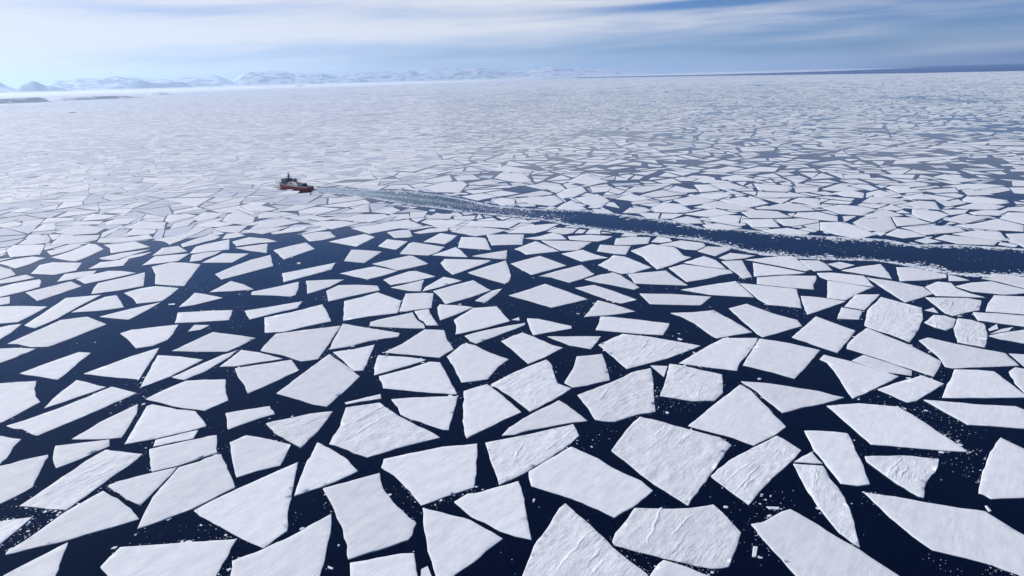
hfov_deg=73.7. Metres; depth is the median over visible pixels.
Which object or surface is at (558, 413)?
ice floe
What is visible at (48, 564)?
ice floe
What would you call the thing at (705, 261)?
ice floe
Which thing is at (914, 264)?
brash ice
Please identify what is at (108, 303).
ice floe
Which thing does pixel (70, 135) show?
pack ice
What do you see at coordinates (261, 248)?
ice floe
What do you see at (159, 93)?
coast
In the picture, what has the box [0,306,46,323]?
ice floe
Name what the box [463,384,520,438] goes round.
ice floe
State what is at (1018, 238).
ice floe
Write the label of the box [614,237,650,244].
ice floe
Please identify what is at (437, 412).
ice floe
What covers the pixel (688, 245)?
ice floe
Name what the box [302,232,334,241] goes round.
ice floe
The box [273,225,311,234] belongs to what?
ice floe
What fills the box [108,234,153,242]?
ice floe
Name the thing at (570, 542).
ice floe
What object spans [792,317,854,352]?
ice floe
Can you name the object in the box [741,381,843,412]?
ice floe
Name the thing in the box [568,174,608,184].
ice floe
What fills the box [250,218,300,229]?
ice floe
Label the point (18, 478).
ice floe
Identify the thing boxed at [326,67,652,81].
hills
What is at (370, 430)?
ice floe
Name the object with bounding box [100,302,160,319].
ice floe
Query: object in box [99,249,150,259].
ice floe
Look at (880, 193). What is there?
ice floe
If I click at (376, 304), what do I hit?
ice floe
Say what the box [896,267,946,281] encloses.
ice floe
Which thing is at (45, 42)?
sky
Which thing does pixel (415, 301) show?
ice floe
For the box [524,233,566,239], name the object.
ice floe
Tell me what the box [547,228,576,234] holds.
ice floe
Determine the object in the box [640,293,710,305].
ice floe
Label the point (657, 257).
ice floe
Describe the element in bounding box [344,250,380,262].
ice floe
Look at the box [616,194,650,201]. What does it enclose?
ice floe
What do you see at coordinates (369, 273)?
ice floe
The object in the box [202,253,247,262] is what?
ice floe
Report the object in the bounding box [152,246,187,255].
ice floe
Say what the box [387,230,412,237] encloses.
ice floe
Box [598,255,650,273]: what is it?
ice floe
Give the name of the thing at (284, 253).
ice floe
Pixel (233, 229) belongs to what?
ice floe
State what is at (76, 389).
ice floe
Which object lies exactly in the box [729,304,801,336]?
ice floe
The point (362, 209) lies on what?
ice floe
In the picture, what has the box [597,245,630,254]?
ice floe
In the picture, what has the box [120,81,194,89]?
hills
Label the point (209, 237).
ice floe
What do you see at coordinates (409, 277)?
ice floe
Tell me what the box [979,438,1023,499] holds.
ice floe
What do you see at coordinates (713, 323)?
ice floe
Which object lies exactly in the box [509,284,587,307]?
ice floe
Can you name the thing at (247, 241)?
ice floe
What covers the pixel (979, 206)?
ice floe
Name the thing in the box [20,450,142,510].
ice floe
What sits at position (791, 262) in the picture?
ice floe
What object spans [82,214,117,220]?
ice floe
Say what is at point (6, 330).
ice floe
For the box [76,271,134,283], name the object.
ice floe
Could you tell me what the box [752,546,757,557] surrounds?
ice chunk
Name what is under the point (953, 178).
ice floe
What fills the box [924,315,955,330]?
ice floe
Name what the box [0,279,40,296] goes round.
ice floe
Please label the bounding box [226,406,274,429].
ice floe
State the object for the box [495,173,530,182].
ice floe
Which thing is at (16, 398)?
ice floe
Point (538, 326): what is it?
ice floe
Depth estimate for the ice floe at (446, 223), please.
976.70 m
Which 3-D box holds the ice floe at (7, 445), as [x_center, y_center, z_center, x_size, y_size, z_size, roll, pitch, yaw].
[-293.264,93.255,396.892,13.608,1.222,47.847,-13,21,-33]
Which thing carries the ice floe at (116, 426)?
on the sea at (890, 544)
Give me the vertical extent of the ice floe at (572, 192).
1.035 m
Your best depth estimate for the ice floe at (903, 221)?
909.03 m
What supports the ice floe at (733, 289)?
on the sea at (890, 544)
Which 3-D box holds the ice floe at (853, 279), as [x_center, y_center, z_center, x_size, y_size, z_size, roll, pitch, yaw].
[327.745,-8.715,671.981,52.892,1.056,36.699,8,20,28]
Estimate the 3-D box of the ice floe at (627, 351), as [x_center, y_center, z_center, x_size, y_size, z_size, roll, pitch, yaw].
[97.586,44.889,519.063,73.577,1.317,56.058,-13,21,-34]
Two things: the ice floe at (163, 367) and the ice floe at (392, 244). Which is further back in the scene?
the ice floe at (392, 244)
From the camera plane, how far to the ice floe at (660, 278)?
687.08 m
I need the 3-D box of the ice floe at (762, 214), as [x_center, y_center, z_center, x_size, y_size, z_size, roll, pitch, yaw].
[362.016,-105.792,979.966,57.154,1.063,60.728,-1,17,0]
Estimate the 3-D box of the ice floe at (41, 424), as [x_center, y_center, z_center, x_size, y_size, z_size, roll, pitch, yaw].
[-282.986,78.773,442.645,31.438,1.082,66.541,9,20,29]
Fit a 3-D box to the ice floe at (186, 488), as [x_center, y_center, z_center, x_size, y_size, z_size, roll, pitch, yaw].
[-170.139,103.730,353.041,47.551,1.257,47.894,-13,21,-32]
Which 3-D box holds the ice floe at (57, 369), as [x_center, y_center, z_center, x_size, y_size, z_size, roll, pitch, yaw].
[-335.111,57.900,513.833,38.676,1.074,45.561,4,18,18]
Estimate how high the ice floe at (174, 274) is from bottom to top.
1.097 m
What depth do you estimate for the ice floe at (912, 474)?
352.56 m
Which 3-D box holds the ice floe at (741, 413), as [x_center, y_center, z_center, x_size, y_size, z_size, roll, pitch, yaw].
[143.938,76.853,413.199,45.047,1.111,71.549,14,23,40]
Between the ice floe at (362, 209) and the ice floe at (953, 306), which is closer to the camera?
the ice floe at (953, 306)
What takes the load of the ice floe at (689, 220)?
on the sea at (890, 544)
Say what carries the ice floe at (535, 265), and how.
on the sea at (890, 544)
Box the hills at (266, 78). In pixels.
[232,71,346,84]
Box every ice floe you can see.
[0,257,44,268]
[0,266,14,279]
[0,275,33,283]
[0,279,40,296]
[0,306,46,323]
[0,324,21,339]
[0,348,34,362]
[0,381,39,422]
[0,436,20,464]
[0,455,48,503]
[0,517,32,544]
[4,543,67,575]
[5,491,138,554]
[6,245,44,256]
[7,387,136,435]
[8,317,106,346]
[18,234,50,244]
[20,352,90,379]
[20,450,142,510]
[24,295,100,328]
[26,281,81,300]
[31,262,81,274]
[32,223,55,231]
[42,218,74,222]
[44,380,105,408]
[47,245,81,255]
[51,235,99,244]
[51,244,102,261]
[53,440,109,468]
[55,225,104,234]
[57,271,95,281]
[71,295,123,312]
[72,404,137,439]
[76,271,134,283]
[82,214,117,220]
[84,348,158,379]
[89,259,128,268]
[91,272,144,293]
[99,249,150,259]
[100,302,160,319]
[100,539,236,575]
[105,217,138,224]
[105,242,148,253]
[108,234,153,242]
[108,467,177,505]
[120,325,177,348]
[125,221,165,228]
[125,286,178,303]
[125,404,206,444]
[137,454,234,528]
[140,355,202,387]
[142,254,188,265]
[146,379,228,410]
[149,435,217,471]
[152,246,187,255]
[152,262,200,286]
[153,430,197,446]
[155,234,194,244]
[165,214,195,222]
[170,217,197,228]
[172,350,237,379]
[173,332,254,351]
[175,310,232,322]
[179,293,221,307]
[181,234,219,247]
[190,239,229,253]
[190,251,221,261]
[194,212,223,221]
[194,462,297,548]
[197,221,232,226]
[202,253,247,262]
[211,281,253,291]
[214,226,246,232]
[215,255,272,279]
[220,350,281,366]
[223,213,254,224]
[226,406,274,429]
[230,435,290,477]
[231,514,331,575]
[233,237,277,245]
[235,360,298,393]
[237,244,267,252]
[241,202,276,210]
[245,301,301,319]
[246,226,289,233]
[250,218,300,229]
[251,282,298,296]
[258,212,294,218]
[261,326,340,361]
[264,304,330,332]
[266,411,332,447]
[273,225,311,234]
[274,243,313,259]
[277,354,359,406]
[282,205,317,210]
[282,263,334,281]
[294,443,357,496]
[300,207,338,213]
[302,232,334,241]
[306,279,343,293]
[309,221,358,228]
[323,473,416,559]
[326,285,379,301]
[329,324,399,349]
[329,403,439,457]
[330,234,374,246]
[333,345,374,370]
[338,204,369,213]
[339,214,391,222]
[340,267,396,279]
[343,292,400,320]
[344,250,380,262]
[345,394,380,404]
[350,553,417,575]
[351,219,422,233]
[370,312,424,328]
[373,256,427,270]
[374,355,425,375]
[378,239,407,249]
[379,362,456,394]
[381,444,477,505]
[384,271,434,284]
[384,329,453,357]
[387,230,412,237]
[391,280,423,291]
[391,396,457,430]
[399,293,433,311]
[400,242,444,255]
[414,228,448,233]
[414,309,438,325]
[422,220,466,225]
[422,277,460,291]
[423,508,502,575]
[424,233,456,244]
[426,181,467,192]
[433,280,490,303]
[434,247,466,256]
[437,304,472,320]
[441,259,490,274]
[447,343,508,382]
[451,227,507,236]
[454,306,509,334]
[454,481,531,539]
[458,237,490,249]
[461,193,498,200]
[463,221,517,227]
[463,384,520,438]
[465,323,524,343]
[468,261,510,283]
[473,250,506,259]
[475,289,501,302]
[485,424,578,485]
[487,234,523,245]
[489,166,535,171]
[491,360,571,411]
[492,198,514,205]
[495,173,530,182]
[501,333,562,363]
[502,400,587,435]
[508,224,558,233]
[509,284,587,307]
[511,256,566,274]
[515,241,558,254]
[518,195,562,205]
[522,504,647,575]
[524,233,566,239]
[527,318,571,334]
[529,447,652,517]
[539,265,593,282]
[542,241,591,250]
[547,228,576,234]
[548,336,600,349]
[556,186,586,198]
[556,200,586,209]
[563,250,606,261]
[564,354,609,387]
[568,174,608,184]
[568,235,612,241]
[575,194,609,207]
[576,285,636,303]
[578,368,655,421]
[585,273,638,289]
[585,300,635,316]
[596,317,669,335]
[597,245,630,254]
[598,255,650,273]
[599,334,699,368]
[611,417,731,505]
[612,505,740,568]
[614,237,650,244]
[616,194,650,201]
[623,208,650,213]
[625,185,668,192]
[628,271,687,285]
[631,244,690,269]
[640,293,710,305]
[650,560,707,575]
[651,203,690,212]
[660,240,705,250]
[660,364,722,401]
[669,264,732,281]
[671,310,752,337]
[672,216,703,223]
[674,197,715,205]
[679,338,757,370]
[682,281,753,297]
[684,256,725,268]
[686,209,737,216]
[688,385,785,445]
[694,184,719,191]
[698,192,731,198]
[698,246,730,255]
[703,201,750,210]
[703,223,741,229]
[709,215,740,222]
[711,183,745,189]
[711,436,800,504]
[720,253,754,259]
[721,175,759,180]
[722,197,768,207]
[722,260,751,278]
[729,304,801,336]
[740,283,801,308]
[741,210,790,217]
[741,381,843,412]
[743,219,779,227]
[743,339,819,378]
[748,256,810,270]
[751,509,898,575]
[753,183,790,191]
[753,263,804,276]
[757,192,811,197]
[757,275,816,289]
[760,204,815,211]
[761,228,809,234]
[776,219,818,226]
[789,198,819,206]
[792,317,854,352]
[793,464,859,547]
[794,212,837,221]
[795,452,822,463]
[800,260,832,270]
[801,296,845,314]
[804,431,869,486]
[817,273,873,286]
[820,222,876,238]
[820,355,898,398]
[822,205,875,215]
[824,184,862,190]
[827,281,870,300]
[827,403,968,452]
[833,191,863,197]
[837,307,861,319]
[841,264,891,278]
[845,294,879,309]
[847,328,940,376]
[852,355,911,375]
[853,218,895,232]
[864,197,904,203]
[864,210,903,217]
[864,297,922,341]
[865,455,938,497]
[865,493,1023,575]
[867,277,932,302]
[868,190,896,196]
[878,376,943,402]
[886,185,925,192]
[886,229,926,238]
[892,217,930,225]
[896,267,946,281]
[901,225,965,234]
[902,193,933,199]
[903,201,939,209]
[912,209,948,221]
[919,338,1018,368]
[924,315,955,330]
[924,400,1023,428]
[925,297,981,315]
[926,282,984,297]
[934,174,977,182]
[935,235,997,245]
[942,369,1023,397]
[943,214,986,223]
[948,184,1004,189]
[954,230,1007,240]
[954,318,987,347]
[956,202,1005,209]
[956,281,1023,294]
[957,219,1023,231]
[962,196,1008,204]
[969,210,1007,215]
[973,312,1023,326]
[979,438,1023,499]
[981,273,1023,287]
[986,295,1023,314]
[989,330,1023,343]
[1000,212,1023,223]
[1006,233,1023,246]
[1009,367,1023,391]
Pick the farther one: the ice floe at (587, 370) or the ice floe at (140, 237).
the ice floe at (140, 237)
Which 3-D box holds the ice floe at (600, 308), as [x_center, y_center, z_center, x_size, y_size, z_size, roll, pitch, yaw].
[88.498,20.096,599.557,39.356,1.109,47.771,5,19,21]
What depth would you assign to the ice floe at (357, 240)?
884.58 m
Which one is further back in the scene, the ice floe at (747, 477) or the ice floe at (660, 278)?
the ice floe at (660, 278)
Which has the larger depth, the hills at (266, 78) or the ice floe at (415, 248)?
the hills at (266, 78)
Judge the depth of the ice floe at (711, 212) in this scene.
994.55 m
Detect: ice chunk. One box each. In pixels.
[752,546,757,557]
[766,506,779,509]
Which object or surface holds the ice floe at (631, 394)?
on the sea at (890, 544)
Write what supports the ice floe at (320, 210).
on the sea at (890, 544)
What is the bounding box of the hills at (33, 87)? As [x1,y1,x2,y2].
[13,81,77,93]
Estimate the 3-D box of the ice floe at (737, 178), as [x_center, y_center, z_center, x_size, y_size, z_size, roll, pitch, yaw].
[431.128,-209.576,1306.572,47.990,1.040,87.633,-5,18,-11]
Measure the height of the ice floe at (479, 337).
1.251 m
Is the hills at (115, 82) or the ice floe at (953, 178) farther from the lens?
the hills at (115, 82)
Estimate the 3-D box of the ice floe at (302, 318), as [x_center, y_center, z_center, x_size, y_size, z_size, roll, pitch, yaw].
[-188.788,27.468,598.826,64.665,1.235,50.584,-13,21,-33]
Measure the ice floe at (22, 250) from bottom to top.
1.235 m
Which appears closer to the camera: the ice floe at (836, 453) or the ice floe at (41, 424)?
the ice floe at (836, 453)
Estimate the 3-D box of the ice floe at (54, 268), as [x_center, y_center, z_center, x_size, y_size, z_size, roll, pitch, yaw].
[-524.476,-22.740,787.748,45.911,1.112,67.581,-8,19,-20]
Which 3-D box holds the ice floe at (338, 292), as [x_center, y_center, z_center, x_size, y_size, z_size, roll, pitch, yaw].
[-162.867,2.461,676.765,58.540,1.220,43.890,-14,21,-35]
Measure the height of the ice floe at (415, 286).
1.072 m
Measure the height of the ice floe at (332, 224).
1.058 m
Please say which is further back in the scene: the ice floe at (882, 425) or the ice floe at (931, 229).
the ice floe at (931, 229)
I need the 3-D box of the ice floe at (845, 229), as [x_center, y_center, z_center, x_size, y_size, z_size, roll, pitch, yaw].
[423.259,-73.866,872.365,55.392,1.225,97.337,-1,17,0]
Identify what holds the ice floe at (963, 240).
on the sea at (890, 544)
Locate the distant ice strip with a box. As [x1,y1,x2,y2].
[519,67,918,77]
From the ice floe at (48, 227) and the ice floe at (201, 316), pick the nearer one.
the ice floe at (201, 316)
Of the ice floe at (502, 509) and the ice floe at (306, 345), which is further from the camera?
the ice floe at (306, 345)
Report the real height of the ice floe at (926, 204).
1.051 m
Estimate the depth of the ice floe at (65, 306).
637.42 m
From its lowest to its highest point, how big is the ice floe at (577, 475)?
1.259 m
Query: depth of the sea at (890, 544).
543.02 m
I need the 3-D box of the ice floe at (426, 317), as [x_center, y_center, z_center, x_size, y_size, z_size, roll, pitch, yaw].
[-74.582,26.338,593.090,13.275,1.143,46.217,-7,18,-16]
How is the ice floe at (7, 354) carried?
on the sea at (890, 544)
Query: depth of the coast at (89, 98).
10364.95 m
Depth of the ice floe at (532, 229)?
922.21 m
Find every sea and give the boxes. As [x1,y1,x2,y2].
[0,64,1023,575]
[576,64,1023,77]
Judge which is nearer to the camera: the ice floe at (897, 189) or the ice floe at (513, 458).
the ice floe at (513, 458)
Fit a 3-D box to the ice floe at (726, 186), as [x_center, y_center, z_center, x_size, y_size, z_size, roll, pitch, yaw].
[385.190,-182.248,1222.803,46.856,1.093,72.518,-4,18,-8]
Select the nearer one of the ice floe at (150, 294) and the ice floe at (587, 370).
the ice floe at (587, 370)
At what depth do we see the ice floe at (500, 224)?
958.74 m
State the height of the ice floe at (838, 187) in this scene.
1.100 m
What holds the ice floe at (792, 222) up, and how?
on the sea at (890, 544)
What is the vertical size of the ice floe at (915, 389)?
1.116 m
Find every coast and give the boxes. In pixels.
[0,97,52,103]
[49,96,144,100]
[144,92,172,95]
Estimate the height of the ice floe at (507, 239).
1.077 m
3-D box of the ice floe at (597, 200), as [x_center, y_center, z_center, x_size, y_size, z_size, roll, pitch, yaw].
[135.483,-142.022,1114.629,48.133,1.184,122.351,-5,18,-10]
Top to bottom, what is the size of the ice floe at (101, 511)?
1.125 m
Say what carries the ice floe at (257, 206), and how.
on the sea at (890, 544)
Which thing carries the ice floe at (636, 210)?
on the sea at (890, 544)
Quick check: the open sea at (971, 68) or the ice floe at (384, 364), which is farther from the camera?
the open sea at (971, 68)
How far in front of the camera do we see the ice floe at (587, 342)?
533.71 m
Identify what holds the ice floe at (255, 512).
on the sea at (890, 544)
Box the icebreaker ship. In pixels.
[279,173,313,190]
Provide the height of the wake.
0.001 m
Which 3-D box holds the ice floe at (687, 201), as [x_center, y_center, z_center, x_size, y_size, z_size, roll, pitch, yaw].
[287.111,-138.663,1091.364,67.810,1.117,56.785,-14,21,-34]
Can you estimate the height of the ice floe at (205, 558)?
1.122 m
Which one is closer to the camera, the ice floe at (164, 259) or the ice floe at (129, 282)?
the ice floe at (129, 282)
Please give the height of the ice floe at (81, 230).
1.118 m
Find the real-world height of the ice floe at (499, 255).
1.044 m
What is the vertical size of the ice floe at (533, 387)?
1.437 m
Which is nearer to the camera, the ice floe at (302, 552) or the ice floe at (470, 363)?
the ice floe at (302, 552)
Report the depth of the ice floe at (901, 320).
562.93 m
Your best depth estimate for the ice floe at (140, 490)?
355.88 m
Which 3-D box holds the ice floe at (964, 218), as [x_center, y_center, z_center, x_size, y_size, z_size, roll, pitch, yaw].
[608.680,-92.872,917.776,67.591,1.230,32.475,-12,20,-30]
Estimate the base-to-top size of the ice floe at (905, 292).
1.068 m
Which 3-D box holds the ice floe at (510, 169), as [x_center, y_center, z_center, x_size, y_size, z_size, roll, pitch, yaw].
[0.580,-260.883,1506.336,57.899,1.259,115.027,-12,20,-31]
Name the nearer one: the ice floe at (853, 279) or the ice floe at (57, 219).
the ice floe at (853, 279)
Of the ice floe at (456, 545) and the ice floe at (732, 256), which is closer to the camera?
the ice floe at (456, 545)
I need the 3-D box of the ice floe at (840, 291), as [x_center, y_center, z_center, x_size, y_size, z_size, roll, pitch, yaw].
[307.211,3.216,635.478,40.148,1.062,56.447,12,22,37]
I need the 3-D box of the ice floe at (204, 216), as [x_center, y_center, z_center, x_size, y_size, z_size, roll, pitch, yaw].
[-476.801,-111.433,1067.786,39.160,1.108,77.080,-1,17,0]
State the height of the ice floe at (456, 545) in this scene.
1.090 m
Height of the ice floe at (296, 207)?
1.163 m
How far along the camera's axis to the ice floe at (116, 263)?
797.00 m
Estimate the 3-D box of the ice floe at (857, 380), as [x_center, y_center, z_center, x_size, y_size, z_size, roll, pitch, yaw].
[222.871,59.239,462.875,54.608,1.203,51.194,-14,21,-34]
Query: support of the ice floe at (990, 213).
on the sea at (890, 544)
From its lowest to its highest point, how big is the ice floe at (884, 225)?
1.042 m
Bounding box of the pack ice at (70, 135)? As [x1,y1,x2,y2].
[0,71,1023,575]
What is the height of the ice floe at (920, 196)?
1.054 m
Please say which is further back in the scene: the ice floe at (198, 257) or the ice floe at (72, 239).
the ice floe at (72, 239)
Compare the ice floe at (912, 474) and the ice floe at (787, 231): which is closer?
the ice floe at (912, 474)
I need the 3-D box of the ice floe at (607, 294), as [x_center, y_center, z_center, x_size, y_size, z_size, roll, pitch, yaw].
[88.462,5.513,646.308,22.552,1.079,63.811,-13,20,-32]
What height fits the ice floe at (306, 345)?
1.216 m
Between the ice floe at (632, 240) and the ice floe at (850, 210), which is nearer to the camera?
the ice floe at (632, 240)
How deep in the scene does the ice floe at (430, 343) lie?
530.72 m
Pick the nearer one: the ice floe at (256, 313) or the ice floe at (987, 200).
the ice floe at (256, 313)
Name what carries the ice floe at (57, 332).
on the sea at (890, 544)
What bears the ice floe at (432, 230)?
on the sea at (890, 544)
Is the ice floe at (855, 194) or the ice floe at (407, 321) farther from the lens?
the ice floe at (855, 194)
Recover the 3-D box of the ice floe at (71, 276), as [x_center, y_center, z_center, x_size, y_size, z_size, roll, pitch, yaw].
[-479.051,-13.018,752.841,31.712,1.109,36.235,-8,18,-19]
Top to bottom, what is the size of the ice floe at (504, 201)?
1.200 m
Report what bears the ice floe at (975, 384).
on the sea at (890, 544)
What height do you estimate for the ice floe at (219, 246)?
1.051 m
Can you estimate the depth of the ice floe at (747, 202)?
1073.48 m
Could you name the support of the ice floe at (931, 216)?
on the sea at (890, 544)
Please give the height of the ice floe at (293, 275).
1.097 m
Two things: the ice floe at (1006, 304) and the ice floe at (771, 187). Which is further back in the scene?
the ice floe at (771, 187)
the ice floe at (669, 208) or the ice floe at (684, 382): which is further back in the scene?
the ice floe at (669, 208)
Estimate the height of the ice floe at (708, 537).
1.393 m
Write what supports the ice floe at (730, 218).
on the sea at (890, 544)
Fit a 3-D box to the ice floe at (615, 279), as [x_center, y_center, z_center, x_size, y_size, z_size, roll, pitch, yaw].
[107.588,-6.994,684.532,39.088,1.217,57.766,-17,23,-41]
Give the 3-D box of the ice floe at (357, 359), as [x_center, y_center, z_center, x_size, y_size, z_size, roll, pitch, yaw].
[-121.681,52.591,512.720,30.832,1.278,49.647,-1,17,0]
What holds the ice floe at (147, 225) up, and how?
on the sea at (890, 544)
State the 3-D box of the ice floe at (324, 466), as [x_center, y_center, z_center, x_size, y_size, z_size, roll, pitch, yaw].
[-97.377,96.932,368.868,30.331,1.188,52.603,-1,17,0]
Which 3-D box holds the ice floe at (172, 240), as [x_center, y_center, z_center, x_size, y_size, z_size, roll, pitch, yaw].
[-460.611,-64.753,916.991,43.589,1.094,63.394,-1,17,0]
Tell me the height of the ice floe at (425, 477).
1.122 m
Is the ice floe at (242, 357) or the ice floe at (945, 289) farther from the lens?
the ice floe at (945, 289)
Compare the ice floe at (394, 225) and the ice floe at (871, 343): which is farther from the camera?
the ice floe at (394, 225)
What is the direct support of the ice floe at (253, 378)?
on the sea at (890, 544)
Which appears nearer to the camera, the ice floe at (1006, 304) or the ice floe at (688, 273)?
the ice floe at (1006, 304)
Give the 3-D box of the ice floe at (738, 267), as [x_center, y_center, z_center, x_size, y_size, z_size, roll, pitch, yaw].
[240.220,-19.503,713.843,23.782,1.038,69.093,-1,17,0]
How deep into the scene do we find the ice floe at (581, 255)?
780.84 m
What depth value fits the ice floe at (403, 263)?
768.95 m
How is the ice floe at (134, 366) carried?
on the sea at (890, 544)
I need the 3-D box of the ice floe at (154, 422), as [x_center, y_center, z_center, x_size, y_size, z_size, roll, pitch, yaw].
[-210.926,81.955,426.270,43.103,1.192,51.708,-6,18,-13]
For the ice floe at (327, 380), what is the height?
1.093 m
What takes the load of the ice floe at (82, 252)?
on the sea at (890, 544)
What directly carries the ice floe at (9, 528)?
on the sea at (890, 544)
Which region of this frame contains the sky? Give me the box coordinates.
[0,0,1023,89]
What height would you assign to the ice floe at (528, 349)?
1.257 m
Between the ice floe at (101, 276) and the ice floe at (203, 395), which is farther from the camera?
the ice floe at (101, 276)
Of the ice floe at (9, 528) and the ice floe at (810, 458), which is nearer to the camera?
the ice floe at (9, 528)
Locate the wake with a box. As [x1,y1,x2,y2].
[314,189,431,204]
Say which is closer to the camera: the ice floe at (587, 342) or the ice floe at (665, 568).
the ice floe at (665, 568)
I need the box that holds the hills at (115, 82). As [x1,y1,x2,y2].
[48,76,242,89]
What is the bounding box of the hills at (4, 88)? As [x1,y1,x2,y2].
[0,82,16,92]
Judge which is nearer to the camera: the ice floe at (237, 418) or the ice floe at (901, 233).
the ice floe at (237, 418)
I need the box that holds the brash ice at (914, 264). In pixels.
[0,188,1023,575]
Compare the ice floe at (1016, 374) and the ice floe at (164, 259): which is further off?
the ice floe at (164, 259)
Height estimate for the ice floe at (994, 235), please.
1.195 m
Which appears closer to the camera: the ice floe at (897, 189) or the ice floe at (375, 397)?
the ice floe at (375, 397)
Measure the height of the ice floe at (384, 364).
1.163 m
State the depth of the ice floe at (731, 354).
500.64 m
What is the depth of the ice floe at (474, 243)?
850.86 m
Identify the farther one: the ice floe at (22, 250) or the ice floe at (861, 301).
the ice floe at (22, 250)
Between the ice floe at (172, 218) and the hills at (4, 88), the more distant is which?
the hills at (4, 88)
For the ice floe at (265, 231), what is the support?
on the sea at (890, 544)
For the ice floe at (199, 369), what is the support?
on the sea at (890, 544)
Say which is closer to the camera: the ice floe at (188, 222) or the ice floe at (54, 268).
the ice floe at (54, 268)
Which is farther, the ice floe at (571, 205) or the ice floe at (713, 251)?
the ice floe at (571, 205)
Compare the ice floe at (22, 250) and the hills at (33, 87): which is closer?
the ice floe at (22, 250)
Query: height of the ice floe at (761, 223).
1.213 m
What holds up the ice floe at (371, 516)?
on the sea at (890, 544)
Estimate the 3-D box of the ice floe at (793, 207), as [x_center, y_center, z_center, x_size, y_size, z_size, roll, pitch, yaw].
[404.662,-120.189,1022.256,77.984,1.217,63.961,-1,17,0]
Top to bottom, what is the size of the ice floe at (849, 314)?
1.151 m
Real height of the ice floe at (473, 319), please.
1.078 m
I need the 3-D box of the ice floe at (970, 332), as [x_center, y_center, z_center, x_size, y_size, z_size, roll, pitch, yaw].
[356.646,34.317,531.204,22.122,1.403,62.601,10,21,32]
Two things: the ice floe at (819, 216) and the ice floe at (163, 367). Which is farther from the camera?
the ice floe at (819, 216)
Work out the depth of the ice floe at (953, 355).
486.85 m
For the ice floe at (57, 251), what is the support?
on the sea at (890, 544)
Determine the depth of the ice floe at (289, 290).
678.40 m
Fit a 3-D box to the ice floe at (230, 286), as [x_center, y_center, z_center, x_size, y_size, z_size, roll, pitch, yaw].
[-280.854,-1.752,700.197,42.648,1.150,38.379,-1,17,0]
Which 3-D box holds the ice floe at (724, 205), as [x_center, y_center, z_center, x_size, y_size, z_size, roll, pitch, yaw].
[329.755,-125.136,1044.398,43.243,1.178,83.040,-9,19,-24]
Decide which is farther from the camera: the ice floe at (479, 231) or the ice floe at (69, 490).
the ice floe at (479, 231)
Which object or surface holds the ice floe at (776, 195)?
on the sea at (890, 544)
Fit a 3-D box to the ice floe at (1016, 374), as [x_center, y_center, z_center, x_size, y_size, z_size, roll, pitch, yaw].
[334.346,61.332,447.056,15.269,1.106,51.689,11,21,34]
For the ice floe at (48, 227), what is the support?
on the sea at (890, 544)
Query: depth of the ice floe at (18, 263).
818.25 m
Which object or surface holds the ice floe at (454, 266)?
on the sea at (890, 544)
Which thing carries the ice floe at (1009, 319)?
on the sea at (890, 544)
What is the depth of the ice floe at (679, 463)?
372.40 m
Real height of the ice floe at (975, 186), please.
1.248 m
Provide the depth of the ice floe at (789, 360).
492.56 m
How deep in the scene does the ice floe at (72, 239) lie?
930.11 m
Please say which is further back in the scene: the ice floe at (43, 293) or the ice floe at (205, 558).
the ice floe at (43, 293)
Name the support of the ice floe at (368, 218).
on the sea at (890, 544)
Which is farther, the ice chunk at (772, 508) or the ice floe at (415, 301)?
the ice floe at (415, 301)
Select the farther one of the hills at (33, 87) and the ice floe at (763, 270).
the hills at (33, 87)
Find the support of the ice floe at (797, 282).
on the sea at (890, 544)
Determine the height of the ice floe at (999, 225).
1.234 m
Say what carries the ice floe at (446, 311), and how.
on the sea at (890, 544)
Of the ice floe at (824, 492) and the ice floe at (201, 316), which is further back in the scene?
the ice floe at (201, 316)
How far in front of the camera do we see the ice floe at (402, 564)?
292.10 m
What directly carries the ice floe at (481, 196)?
on the sea at (890, 544)
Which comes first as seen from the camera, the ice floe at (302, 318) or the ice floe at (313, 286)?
the ice floe at (302, 318)
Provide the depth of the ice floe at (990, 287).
631.68 m
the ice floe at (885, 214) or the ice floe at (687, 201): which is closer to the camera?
the ice floe at (885, 214)
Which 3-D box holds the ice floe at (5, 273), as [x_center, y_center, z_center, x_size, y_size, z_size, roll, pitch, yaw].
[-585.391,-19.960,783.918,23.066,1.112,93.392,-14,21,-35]
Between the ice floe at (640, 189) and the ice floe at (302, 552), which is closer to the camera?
the ice floe at (302, 552)
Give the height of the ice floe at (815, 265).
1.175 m
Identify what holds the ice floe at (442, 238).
on the sea at (890, 544)
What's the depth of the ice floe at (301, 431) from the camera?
411.56 m
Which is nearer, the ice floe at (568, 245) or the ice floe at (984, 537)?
the ice floe at (984, 537)
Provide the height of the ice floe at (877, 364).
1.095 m
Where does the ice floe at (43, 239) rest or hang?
on the sea at (890, 544)
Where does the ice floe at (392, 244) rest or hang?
on the sea at (890, 544)
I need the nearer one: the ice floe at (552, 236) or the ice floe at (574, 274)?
the ice floe at (574, 274)
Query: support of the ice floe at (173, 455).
on the sea at (890, 544)
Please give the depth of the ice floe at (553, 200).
1127.83 m
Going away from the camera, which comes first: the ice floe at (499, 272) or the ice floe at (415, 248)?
the ice floe at (499, 272)
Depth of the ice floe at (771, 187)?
1195.04 m
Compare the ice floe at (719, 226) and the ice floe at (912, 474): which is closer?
the ice floe at (912, 474)
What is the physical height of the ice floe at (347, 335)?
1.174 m

